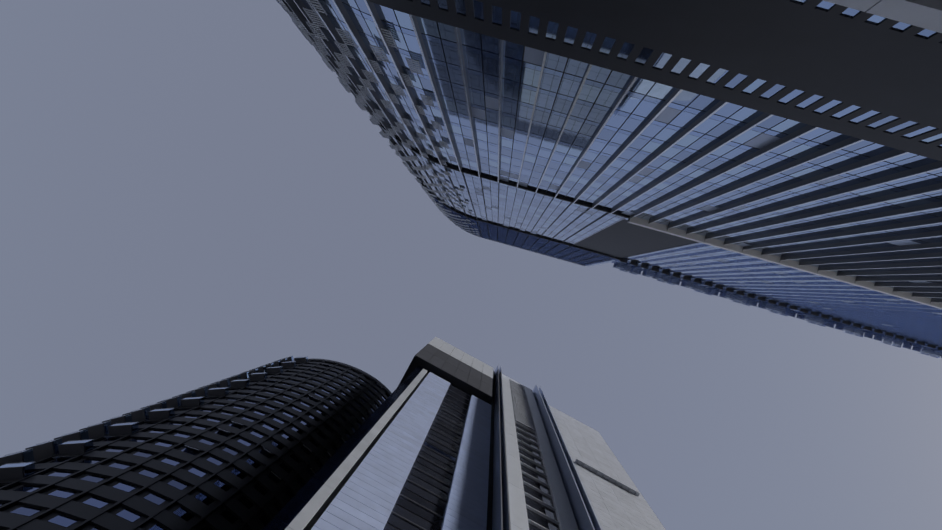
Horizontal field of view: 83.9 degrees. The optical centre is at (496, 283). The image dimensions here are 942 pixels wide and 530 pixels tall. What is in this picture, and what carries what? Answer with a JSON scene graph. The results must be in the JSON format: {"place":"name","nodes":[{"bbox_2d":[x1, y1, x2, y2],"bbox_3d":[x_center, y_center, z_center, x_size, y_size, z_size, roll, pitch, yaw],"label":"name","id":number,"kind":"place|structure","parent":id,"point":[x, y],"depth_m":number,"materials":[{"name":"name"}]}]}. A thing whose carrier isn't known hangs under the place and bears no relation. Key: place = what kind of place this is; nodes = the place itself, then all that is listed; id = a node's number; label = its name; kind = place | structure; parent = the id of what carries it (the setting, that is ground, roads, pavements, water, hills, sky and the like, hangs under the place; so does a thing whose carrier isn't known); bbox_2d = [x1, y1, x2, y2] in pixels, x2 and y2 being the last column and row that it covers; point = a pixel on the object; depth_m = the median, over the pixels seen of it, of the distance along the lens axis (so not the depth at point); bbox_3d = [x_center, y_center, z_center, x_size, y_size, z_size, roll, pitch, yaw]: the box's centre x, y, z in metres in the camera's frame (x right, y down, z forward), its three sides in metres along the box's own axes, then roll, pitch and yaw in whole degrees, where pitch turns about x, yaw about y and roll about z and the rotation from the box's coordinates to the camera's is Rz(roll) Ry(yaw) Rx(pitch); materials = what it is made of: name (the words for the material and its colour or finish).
{"place":"outdoors","nodes":[
{"label":"outdoors","id":0,"kind":"place"},
{"bbox_2d":[0,356,391,529],"bbox_3d":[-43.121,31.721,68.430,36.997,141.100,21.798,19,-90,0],"label":"tower","id":1,"kind":"structure","parent":0,"point":[257,448],"depth_m":68.36,"materials":[{"name":"metal"}]},
{"bbox_2d":[276,0,479,236],"bbox_3d":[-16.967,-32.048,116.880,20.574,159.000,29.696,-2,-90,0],"label":"balconies","id":2,"kind":"structure","parent":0,"point":[359,100],"depth_m":57.55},
{"bbox_2d":[262,337,665,529],"bbox_3d":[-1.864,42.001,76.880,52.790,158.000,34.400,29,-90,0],"label":"tower","id":3,"kind":"structure","parent":0,"point":[445,436],"depth_m":72.68,"materials":[{"name":"metal"}]},
{"bbox_2d":[0,0,941,529],"label":"sky","id":4,"kind":"structure","parent":0,"point":[191,197],"materials":[{"name":"grey"}]},
{"bbox_2d":[281,0,941,357],"bbox_3d":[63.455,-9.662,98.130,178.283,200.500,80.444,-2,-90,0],"label":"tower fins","id":5,"kind":"structure","parent":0,"point":[857,71],"depth_m":31.63,"materials":[{"name":"black metal"}]},
{"bbox_2d":[292,0,941,349],"bbox_3d":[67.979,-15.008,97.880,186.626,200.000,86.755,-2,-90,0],"label":"tower windows","id":6,"kind":"structure","parent":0,"point":[606,97],"depth_m":51.69,"materials":[{"name":"blue glass"}]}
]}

